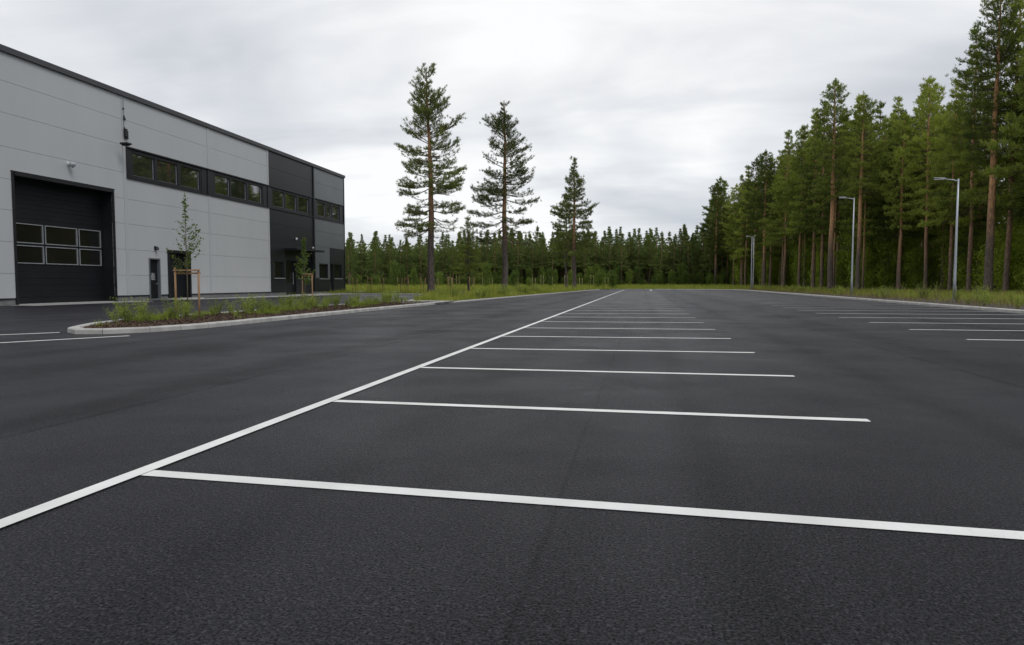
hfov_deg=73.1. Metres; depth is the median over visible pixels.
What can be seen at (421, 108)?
pine tree
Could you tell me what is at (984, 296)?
weed clump
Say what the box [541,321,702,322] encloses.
bay line
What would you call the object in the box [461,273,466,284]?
young broadleaf
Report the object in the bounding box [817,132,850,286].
forest pine
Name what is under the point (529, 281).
young broadleaf
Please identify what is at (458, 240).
forest pine
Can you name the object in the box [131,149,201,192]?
window
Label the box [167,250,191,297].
service door
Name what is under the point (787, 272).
leafy shrub
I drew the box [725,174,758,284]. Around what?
forest pine
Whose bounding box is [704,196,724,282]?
forest pine
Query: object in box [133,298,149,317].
perennial plant
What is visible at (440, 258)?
forest pine
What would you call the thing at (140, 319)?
perennial plant
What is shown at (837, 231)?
forest pine
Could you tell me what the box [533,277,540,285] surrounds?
young broadleaf
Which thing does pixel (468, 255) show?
young pine
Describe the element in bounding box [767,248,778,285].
leafy shrub
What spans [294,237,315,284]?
sapling
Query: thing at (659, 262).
forest pine
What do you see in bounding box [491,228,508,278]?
forest pine
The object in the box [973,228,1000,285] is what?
leafy shrub
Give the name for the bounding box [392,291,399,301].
perennial plant
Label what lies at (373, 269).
forest pine
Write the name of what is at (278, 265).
ground floor window
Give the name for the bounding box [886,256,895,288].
leafy shrub
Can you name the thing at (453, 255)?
forest pine
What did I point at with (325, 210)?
window
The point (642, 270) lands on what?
forest pine
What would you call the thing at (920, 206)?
forest pine
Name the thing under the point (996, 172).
forest pine
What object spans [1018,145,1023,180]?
forest pine
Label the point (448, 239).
forest pine
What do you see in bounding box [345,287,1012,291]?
grass field
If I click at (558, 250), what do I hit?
pine tree
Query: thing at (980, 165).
forest pine
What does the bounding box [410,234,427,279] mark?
forest pine
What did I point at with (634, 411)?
bay line
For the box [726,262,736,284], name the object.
young broadleaf
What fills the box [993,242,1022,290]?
leafy shrub
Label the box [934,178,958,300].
street lamp
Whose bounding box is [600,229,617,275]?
forest pine
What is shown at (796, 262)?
leafy shrub
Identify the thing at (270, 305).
perennial plant
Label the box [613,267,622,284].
young broadleaf
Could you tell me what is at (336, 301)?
perennial plant
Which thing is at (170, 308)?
perennial plant
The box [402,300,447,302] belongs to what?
island end paving
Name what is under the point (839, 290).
weed clump
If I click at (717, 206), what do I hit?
pine tree
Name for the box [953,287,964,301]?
weed clump
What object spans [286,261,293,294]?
entrance door
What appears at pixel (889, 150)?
forest pine
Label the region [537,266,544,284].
young broadleaf
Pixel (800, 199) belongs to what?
forest pine
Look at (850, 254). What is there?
leafy shrub
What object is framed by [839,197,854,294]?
street lamp
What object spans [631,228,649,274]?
forest pine
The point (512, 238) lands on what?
forest pine
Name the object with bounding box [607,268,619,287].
young broadleaf
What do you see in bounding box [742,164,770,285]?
forest pine
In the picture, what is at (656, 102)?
sky
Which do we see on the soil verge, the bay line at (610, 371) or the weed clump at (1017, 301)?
the weed clump at (1017, 301)
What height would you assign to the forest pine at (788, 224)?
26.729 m
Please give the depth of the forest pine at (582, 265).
185.55 m
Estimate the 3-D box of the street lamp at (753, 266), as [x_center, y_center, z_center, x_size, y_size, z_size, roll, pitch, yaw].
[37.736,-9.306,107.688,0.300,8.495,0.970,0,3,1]
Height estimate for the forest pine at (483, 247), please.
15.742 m
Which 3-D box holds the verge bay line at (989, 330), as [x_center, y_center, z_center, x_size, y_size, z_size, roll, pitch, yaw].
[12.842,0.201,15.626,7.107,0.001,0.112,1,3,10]
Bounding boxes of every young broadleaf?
[349,273,359,284]
[371,273,380,284]
[383,276,391,285]
[389,258,399,285]
[398,266,405,284]
[410,267,417,286]
[435,270,446,283]
[436,272,442,285]
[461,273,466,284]
[473,270,481,284]
[480,261,492,285]
[491,270,498,283]
[493,274,501,284]
[508,269,521,286]
[510,264,520,281]
[525,267,534,283]
[526,277,532,285]
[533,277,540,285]
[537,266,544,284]
[541,272,546,284]
[546,268,555,285]
[567,270,572,285]
[576,271,582,283]
[583,266,593,284]
[590,264,600,283]
[592,269,607,287]
[603,273,610,284]
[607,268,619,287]
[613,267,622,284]
[625,269,633,284]
[633,265,642,284]
[651,269,663,284]
[651,278,658,284]
[673,277,681,284]
[680,269,690,284]
[690,272,697,285]
[696,271,703,284]
[704,270,712,281]
[705,275,713,284]
[711,273,720,283]
[718,266,726,283]
[719,269,725,284]
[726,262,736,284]
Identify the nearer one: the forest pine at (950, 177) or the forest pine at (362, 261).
the forest pine at (950, 177)
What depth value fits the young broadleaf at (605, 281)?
178.06 m
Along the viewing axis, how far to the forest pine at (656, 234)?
194.64 m
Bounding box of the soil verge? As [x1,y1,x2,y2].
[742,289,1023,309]
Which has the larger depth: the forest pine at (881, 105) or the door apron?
the forest pine at (881, 105)
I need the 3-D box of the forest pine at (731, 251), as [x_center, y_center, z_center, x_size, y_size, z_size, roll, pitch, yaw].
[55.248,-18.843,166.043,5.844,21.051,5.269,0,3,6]
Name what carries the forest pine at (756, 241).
on the ground
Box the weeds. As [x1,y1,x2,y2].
[92,300,427,326]
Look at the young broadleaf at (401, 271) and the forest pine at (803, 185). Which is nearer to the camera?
the forest pine at (803, 185)
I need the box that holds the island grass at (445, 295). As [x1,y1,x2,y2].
[320,288,561,300]
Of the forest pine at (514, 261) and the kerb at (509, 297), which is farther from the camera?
the forest pine at (514, 261)
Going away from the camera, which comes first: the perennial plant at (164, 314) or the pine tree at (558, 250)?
the perennial plant at (164, 314)
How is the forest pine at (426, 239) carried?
on the ground
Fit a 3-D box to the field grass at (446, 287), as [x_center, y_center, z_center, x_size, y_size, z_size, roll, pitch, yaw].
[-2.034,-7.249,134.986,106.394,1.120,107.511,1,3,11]
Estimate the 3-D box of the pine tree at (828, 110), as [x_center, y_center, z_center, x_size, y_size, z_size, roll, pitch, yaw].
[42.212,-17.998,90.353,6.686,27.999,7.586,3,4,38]
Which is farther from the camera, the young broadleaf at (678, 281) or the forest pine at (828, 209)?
the young broadleaf at (678, 281)
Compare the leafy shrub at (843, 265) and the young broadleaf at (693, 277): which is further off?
the young broadleaf at (693, 277)
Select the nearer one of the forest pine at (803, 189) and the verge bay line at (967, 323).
the verge bay line at (967, 323)
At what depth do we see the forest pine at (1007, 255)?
67.66 m
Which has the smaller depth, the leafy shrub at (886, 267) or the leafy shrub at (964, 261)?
the leafy shrub at (964, 261)
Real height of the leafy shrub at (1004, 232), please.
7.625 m
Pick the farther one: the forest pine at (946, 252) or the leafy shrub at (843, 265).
the leafy shrub at (843, 265)
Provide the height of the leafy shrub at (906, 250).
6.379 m
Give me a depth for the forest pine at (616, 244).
186.81 m
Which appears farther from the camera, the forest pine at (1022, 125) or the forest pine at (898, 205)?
the forest pine at (898, 205)
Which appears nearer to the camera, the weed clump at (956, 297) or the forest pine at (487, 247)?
the weed clump at (956, 297)
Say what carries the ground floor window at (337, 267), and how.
in the warehouse
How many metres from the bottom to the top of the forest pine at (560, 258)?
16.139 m
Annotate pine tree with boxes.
[394,62,466,292]
[467,101,542,289]
[548,192,584,287]
[549,156,598,288]
[696,182,731,284]
[745,149,782,285]
[808,78,860,289]
[838,91,892,288]
[900,90,950,288]
[946,0,1023,290]
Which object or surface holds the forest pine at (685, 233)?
on the ground
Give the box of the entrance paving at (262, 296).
[183,294,343,299]
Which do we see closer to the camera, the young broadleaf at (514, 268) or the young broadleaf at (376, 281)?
the young broadleaf at (376, 281)
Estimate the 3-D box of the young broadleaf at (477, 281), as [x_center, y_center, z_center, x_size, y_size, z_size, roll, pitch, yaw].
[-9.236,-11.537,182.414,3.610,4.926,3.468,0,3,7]
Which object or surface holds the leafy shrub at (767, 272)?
on the ground
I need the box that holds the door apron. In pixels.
[9,301,149,305]
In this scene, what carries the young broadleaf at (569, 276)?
on the ground
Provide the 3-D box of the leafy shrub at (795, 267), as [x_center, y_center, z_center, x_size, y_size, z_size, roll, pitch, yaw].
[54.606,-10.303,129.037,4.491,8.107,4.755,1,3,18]
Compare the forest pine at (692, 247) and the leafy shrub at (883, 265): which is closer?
the leafy shrub at (883, 265)
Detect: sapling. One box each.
[166,193,203,301]
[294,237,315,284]
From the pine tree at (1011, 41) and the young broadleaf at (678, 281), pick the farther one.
the young broadleaf at (678, 281)
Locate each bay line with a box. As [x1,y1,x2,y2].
[141,470,1023,539]
[332,400,870,421]
[421,367,794,376]
[471,348,754,352]
[514,336,730,338]
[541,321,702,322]
[592,328,715,329]
[835,313,985,314]
[856,317,993,318]
[869,322,988,323]
[909,329,1015,330]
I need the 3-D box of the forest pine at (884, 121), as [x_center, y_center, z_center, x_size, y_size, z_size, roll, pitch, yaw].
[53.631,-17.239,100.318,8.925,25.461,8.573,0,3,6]
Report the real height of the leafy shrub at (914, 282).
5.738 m
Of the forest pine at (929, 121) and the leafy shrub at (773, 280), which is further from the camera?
the leafy shrub at (773, 280)
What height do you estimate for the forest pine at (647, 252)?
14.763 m
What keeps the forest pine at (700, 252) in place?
on the ground
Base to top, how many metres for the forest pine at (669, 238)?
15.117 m
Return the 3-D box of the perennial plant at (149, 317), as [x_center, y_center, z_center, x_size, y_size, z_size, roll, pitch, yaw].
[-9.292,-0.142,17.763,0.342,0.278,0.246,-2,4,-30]
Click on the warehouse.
(98, 179)
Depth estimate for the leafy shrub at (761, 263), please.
154.38 m
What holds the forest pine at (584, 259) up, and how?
on the ground
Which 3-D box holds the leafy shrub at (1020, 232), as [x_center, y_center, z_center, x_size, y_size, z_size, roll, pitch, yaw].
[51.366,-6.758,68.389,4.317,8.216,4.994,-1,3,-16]
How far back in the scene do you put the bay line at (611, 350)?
11.21 m
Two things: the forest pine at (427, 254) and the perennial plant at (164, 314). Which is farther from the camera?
the forest pine at (427, 254)
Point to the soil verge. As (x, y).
(1007, 306)
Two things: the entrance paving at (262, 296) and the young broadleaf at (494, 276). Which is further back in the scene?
the young broadleaf at (494, 276)
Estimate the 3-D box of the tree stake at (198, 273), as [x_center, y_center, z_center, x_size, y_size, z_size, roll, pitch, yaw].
[-9.870,-0.906,21.014,0.760,1.530,0.106,-1,3,-11]
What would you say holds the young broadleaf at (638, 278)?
on the ground
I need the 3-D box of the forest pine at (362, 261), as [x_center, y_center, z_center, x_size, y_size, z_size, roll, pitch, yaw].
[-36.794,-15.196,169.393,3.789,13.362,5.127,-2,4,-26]
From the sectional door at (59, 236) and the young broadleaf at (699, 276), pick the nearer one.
the sectional door at (59, 236)
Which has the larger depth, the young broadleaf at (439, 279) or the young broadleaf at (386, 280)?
the young broadleaf at (386, 280)
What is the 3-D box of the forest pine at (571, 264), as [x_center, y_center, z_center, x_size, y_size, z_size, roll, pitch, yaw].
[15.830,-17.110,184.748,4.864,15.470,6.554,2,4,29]
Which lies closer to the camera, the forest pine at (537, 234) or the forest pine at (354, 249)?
the forest pine at (354, 249)
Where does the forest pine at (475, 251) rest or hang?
on the ground
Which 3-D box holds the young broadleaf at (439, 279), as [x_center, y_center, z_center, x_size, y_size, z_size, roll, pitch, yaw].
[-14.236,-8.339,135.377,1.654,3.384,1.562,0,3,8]
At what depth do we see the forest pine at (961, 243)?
77.87 m
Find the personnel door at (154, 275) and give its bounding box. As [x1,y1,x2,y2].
[147,258,160,299]
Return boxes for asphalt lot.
[0,289,1023,644]
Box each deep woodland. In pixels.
[339,237,788,285]
[892,202,1015,288]
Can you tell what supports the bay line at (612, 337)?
on the asphalt lot
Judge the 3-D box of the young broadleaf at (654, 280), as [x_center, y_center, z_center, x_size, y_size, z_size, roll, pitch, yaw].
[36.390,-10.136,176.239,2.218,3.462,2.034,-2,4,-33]
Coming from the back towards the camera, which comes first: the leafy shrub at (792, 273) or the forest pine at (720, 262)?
the forest pine at (720, 262)
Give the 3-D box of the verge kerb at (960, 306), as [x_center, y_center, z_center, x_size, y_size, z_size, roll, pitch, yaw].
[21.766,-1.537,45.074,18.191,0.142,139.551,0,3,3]
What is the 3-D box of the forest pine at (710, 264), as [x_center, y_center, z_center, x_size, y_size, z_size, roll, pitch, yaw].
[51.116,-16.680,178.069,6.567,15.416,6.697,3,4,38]
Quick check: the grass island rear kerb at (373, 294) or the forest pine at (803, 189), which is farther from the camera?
the forest pine at (803, 189)
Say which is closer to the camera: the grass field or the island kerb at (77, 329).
the island kerb at (77, 329)
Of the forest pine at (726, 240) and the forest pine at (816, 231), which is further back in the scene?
the forest pine at (726, 240)
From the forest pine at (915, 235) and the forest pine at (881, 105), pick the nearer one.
the forest pine at (915, 235)
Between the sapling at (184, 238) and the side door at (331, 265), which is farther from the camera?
the side door at (331, 265)
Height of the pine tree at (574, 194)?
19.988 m
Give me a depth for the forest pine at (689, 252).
180.09 m
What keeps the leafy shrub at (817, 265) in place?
on the ground
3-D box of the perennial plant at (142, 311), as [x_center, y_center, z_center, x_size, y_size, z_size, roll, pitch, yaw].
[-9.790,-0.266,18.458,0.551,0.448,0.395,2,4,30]
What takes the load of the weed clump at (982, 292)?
on the soil verge
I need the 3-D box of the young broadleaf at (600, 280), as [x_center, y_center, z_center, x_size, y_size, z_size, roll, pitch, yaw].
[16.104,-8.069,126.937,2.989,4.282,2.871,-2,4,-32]
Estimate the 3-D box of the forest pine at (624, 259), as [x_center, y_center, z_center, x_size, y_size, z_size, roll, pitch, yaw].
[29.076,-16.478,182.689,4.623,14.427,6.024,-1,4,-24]
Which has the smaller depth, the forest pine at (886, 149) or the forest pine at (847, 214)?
the forest pine at (847, 214)
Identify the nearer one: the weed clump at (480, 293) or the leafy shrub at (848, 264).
the weed clump at (480, 293)
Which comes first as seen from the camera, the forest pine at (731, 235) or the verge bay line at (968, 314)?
the verge bay line at (968, 314)
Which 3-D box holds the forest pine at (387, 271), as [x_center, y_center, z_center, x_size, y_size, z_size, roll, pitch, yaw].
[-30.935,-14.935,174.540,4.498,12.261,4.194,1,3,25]
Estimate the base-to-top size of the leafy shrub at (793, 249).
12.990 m
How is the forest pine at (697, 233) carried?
on the ground
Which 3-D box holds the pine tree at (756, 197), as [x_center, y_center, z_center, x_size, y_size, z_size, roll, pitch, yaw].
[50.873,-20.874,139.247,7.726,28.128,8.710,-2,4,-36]
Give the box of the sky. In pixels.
[0,0,1023,252]
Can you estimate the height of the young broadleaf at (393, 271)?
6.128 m
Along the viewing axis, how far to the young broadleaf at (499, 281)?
183.87 m
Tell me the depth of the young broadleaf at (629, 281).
177.10 m
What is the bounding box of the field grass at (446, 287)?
[346,283,807,291]
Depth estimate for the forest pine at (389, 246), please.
170.18 m
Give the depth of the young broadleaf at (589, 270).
179.09 m
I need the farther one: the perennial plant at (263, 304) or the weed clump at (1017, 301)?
the weed clump at (1017, 301)
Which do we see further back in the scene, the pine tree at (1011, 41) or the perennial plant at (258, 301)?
the pine tree at (1011, 41)
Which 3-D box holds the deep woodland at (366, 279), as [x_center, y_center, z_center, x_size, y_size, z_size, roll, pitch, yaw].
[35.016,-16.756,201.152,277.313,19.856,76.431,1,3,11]
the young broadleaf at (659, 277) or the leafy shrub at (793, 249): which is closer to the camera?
the leafy shrub at (793, 249)
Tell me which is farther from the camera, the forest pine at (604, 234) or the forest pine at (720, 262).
the forest pine at (604, 234)
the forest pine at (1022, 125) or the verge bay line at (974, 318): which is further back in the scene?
the forest pine at (1022, 125)
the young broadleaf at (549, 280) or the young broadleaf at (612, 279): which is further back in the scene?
the young broadleaf at (549, 280)
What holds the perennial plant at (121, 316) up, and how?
on the mulch bed
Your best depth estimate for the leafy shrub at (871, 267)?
93.50 m
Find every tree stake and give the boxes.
[173,267,200,315]
[302,273,313,298]
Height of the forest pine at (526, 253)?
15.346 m
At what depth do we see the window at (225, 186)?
53.06 m
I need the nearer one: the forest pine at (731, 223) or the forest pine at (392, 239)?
the forest pine at (731, 223)
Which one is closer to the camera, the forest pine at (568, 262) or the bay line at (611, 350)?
the bay line at (611, 350)
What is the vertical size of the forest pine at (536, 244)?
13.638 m
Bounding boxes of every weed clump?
[472,285,482,297]
[498,285,507,295]
[835,285,845,294]
[879,286,890,296]
[917,286,924,297]
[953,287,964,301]
[971,290,993,305]
[972,285,983,297]
[977,283,987,304]
[1013,295,1023,307]
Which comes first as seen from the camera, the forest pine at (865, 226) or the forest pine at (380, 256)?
the forest pine at (865, 226)
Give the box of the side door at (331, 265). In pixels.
[330,264,333,291]
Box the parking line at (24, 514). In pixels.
[0,291,619,527]
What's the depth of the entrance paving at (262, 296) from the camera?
54.94 m
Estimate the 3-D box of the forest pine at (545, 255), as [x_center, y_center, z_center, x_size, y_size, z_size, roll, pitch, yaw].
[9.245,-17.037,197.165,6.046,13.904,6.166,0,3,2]
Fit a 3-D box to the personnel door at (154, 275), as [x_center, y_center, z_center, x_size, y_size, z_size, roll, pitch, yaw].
[-22.610,-2.769,43.601,0.260,2.750,1.050,1,3,9]
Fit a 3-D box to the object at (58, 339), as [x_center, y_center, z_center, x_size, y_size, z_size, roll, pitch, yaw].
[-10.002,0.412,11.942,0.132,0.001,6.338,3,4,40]
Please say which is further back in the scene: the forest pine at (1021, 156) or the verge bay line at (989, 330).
the forest pine at (1021, 156)
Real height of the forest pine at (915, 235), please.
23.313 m
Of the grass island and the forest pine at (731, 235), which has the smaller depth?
the grass island
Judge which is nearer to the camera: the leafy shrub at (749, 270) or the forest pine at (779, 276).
the forest pine at (779, 276)
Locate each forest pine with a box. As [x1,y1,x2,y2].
[345,232,358,277]
[345,232,362,284]
[345,241,356,283]
[356,234,368,282]
[364,232,387,273]
[366,243,384,278]
[367,231,388,269]
[380,234,390,278]
[381,234,397,283]
[382,240,396,272]
[386,237,398,270]
[394,240,405,268]
[401,236,415,283]
[401,239,413,284]
[409,238,426,279]
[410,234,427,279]
[419,237,435,281]
[421,237,436,267]
[434,231,453,280]
[436,234,455,277]
[438,233,457,275]
[442,240,462,283]
[453,231,462,283]
[457,231,473,269]
[465,231,480,280]
[470,232,489,283]
[471,237,484,271]
[476,229,493,282]
[480,232,492,281]
[486,233,501,274]
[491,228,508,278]
[497,229,518,270]
[508,231,521,279]
[508,231,528,282]
[513,231,530,282]
[515,233,529,283]
[522,233,537,272]
[527,239,539,277]
[528,239,540,278]
[531,226,540,277]
[534,232,546,262]
[535,235,551,270]
[538,239,551,273]
[541,231,561,270]
[547,237,564,277]
[549,246,561,269]
[560,232,579,269]
[561,233,580,269]
[576,237,593,278]
[578,248,590,280]
[583,229,596,282]
[586,231,602,273]
[596,230,612,272]
[596,237,608,271]
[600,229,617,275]
[605,226,613,271]
[605,229,622,276]
[607,238,624,276]
[612,234,632,280]
[618,226,626,285]
[619,232,636,278]
[626,228,641,284]
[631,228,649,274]
[631,237,648,280]
[639,229,659,284]
[641,234,654,281]
[641,234,655,284]
[648,232,672,273]
[649,227,667,277]
[652,236,668,277]
[658,230,677,273]
[667,236,682,271]
[669,229,688,274]
[674,224,692,261]
[677,226,689,284]
[682,236,698,276]
[685,237,698,283]
[689,235,705,276]
[691,222,712,277]
[694,225,699,246]
[700,230,722,277]
[702,177,733,283]
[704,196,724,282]
[706,243,726,268]
[711,225,732,267]
[717,200,734,283]
[719,183,743,283]
[724,203,743,283]
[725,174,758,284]
[727,179,756,284]
[728,165,760,284]
[729,202,752,284]
[738,156,767,285]
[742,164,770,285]
[747,157,791,285]
[752,187,772,284]
[758,129,817,286]
[759,156,797,285]
[761,153,794,284]
[767,145,793,241]
[774,124,826,285]
[776,125,814,225]
[776,152,817,286]
[781,138,818,285]
[785,107,836,287]
[785,123,827,286]
[793,99,845,287]
[808,126,845,252]
[811,108,864,287]
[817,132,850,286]
[818,93,881,287]
[833,158,880,255]
[834,120,889,266]
[835,109,887,287]
[843,139,886,288]
[852,115,913,280]
[866,157,908,281]
[867,109,936,289]
[873,101,907,288]
[875,112,933,289]
[876,114,931,263]
[878,95,911,287]
[883,122,926,288]
[886,114,896,288]
[893,74,969,289]
[895,127,931,288]
[906,112,949,285]
[916,81,987,291]
[916,102,964,290]
[919,110,947,289]
[925,24,1015,290]
[928,90,986,289]
[933,142,961,289]
[938,209,941,288]
[943,139,1000,284]
[944,0,1023,292]
[951,113,1006,290]
[964,97,996,286]
[973,0,1023,192]
[976,65,1023,212]
[981,204,1005,289]
[994,76,1023,219]
[998,66,1023,191]
[1002,143,1023,192]
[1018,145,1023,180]
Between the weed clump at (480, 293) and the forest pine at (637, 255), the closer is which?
the weed clump at (480, 293)
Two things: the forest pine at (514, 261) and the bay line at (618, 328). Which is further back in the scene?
the forest pine at (514, 261)
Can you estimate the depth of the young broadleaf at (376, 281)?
158.07 m
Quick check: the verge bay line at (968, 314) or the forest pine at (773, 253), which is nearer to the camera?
the verge bay line at (968, 314)
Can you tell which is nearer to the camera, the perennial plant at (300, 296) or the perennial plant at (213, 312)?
the perennial plant at (213, 312)
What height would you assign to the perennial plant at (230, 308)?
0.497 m
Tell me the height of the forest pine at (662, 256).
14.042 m
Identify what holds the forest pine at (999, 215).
on the ground
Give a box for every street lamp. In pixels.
[746,236,751,289]
[752,235,755,288]
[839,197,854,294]
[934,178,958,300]
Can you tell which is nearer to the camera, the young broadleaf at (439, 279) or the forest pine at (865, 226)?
the forest pine at (865, 226)
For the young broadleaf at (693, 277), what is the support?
on the ground
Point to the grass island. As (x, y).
(496, 297)
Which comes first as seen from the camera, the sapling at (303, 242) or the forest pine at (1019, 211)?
the sapling at (303, 242)
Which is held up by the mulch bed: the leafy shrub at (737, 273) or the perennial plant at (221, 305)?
the perennial plant at (221, 305)
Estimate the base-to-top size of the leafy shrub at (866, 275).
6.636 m
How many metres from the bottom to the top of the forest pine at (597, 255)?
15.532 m
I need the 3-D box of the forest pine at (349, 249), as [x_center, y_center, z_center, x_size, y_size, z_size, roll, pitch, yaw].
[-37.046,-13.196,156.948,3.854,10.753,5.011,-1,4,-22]
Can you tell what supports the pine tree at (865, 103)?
on the ground
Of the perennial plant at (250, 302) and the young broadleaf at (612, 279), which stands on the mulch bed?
the perennial plant at (250, 302)
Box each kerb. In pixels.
[67,301,444,333]
[317,293,426,299]
[445,289,599,302]
[619,289,1023,313]
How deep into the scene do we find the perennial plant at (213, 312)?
20.92 m
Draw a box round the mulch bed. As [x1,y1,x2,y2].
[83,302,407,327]
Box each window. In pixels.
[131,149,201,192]
[214,172,262,205]
[272,187,309,215]
[274,261,285,278]
[317,200,339,221]
[319,264,327,278]
[334,264,341,278]
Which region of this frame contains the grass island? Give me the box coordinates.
[456,292,557,300]
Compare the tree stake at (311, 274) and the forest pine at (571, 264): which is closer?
the tree stake at (311, 274)
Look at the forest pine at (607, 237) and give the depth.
202.18 m
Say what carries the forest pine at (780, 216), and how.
on the ground
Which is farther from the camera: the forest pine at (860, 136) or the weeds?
the forest pine at (860, 136)
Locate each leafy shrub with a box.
[728,242,750,282]
[746,256,757,284]
[746,263,757,284]
[752,242,778,281]
[757,249,776,285]
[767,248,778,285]
[773,251,792,284]
[787,242,807,281]
[788,259,795,284]
[791,245,810,285]
[792,251,810,285]
[800,235,828,284]
[808,239,827,286]
[810,249,827,287]
[827,244,849,286]
[835,246,850,286]
[836,205,878,284]
[840,223,863,286]
[853,223,885,287]
[855,242,875,288]
[865,240,882,287]
[871,231,902,288]
[874,247,895,287]
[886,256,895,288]
[890,226,922,289]
[901,244,929,288]
[903,246,931,288]
[916,226,947,289]
[932,226,975,289]
[946,215,985,289]
[952,216,985,288]
[967,219,1019,291]
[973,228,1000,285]
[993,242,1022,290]
[994,222,1023,291]
[995,213,1023,290]
[1009,230,1023,291]
[1010,216,1023,288]
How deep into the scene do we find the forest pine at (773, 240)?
129.65 m
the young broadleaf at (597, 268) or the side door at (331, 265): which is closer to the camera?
the side door at (331, 265)
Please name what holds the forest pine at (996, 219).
on the ground
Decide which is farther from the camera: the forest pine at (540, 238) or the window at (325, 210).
the forest pine at (540, 238)
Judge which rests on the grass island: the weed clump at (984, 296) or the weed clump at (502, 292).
the weed clump at (502, 292)
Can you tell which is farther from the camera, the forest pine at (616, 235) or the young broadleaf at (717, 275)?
the forest pine at (616, 235)
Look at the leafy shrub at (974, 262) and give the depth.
84.41 m
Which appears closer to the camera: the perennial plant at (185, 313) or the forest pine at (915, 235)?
the perennial plant at (185, 313)
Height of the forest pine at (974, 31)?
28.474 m
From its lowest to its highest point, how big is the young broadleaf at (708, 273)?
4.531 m
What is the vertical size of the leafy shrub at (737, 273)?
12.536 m
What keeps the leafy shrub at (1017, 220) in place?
on the ground
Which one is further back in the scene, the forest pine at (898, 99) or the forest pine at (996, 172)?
the forest pine at (898, 99)
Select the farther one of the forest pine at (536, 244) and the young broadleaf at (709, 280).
the forest pine at (536, 244)
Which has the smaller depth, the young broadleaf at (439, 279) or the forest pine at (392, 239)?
the young broadleaf at (439, 279)
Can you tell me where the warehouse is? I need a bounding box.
[0,44,345,305]
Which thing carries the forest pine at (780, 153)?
on the ground
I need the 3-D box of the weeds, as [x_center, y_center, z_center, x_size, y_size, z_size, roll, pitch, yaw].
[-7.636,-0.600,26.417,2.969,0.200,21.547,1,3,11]
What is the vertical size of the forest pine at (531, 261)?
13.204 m
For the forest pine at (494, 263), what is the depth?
188.66 m
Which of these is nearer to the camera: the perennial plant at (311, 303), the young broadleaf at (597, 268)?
the perennial plant at (311, 303)
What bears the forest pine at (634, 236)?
on the ground
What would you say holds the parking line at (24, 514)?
on the asphalt lot
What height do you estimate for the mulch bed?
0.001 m
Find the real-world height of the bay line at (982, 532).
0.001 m
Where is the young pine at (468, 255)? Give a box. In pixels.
[449,216,485,289]
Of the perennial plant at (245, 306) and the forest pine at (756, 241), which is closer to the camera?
the perennial plant at (245, 306)
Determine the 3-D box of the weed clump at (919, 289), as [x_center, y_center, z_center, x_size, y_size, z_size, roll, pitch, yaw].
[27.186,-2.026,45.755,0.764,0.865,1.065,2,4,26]
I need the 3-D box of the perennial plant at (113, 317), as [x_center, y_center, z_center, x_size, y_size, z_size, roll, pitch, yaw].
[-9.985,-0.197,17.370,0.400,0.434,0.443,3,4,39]
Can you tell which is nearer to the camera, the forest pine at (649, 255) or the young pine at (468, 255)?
the young pine at (468, 255)
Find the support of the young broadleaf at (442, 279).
on the ground
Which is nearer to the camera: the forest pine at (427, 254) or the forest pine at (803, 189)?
the forest pine at (803, 189)
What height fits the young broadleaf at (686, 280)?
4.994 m
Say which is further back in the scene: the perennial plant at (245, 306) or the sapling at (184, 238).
the perennial plant at (245, 306)
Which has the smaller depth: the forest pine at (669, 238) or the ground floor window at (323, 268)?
the ground floor window at (323, 268)
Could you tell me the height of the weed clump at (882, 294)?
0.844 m
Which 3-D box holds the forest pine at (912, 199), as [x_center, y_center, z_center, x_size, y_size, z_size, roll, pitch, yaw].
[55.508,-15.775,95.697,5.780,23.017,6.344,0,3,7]
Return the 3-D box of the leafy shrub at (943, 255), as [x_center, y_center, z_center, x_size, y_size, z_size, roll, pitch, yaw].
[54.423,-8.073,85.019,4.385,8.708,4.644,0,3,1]
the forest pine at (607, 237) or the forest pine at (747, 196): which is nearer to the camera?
the forest pine at (747, 196)
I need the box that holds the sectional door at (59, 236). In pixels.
[14,178,103,303]
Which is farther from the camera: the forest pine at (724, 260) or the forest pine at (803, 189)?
the forest pine at (724, 260)
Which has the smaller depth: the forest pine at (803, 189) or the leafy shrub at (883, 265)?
the leafy shrub at (883, 265)
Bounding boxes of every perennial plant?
[105,306,123,322]
[109,296,137,321]
[115,302,136,321]
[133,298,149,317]
[135,312,146,322]
[138,304,153,319]
[145,312,154,321]
[157,308,171,320]
[160,298,181,318]
[173,298,193,317]
[178,298,193,316]
[208,297,226,314]
[208,306,218,315]
[225,299,235,313]
[236,294,256,311]
[242,294,255,311]
[248,293,272,311]
[257,298,269,310]
[261,300,275,310]
[275,295,290,307]
[284,295,294,307]
[290,292,307,304]
[292,299,301,308]
[303,294,315,308]
[330,291,343,305]
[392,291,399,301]
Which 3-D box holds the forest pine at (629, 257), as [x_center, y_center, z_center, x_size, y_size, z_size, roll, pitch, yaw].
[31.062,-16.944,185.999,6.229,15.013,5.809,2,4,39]
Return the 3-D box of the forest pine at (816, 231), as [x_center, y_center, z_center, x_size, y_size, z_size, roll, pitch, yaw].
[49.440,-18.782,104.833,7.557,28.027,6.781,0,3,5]
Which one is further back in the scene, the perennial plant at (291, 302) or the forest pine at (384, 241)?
the forest pine at (384, 241)
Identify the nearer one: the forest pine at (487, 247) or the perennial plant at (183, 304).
the perennial plant at (183, 304)
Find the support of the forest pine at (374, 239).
on the ground
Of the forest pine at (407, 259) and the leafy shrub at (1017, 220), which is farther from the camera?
the forest pine at (407, 259)

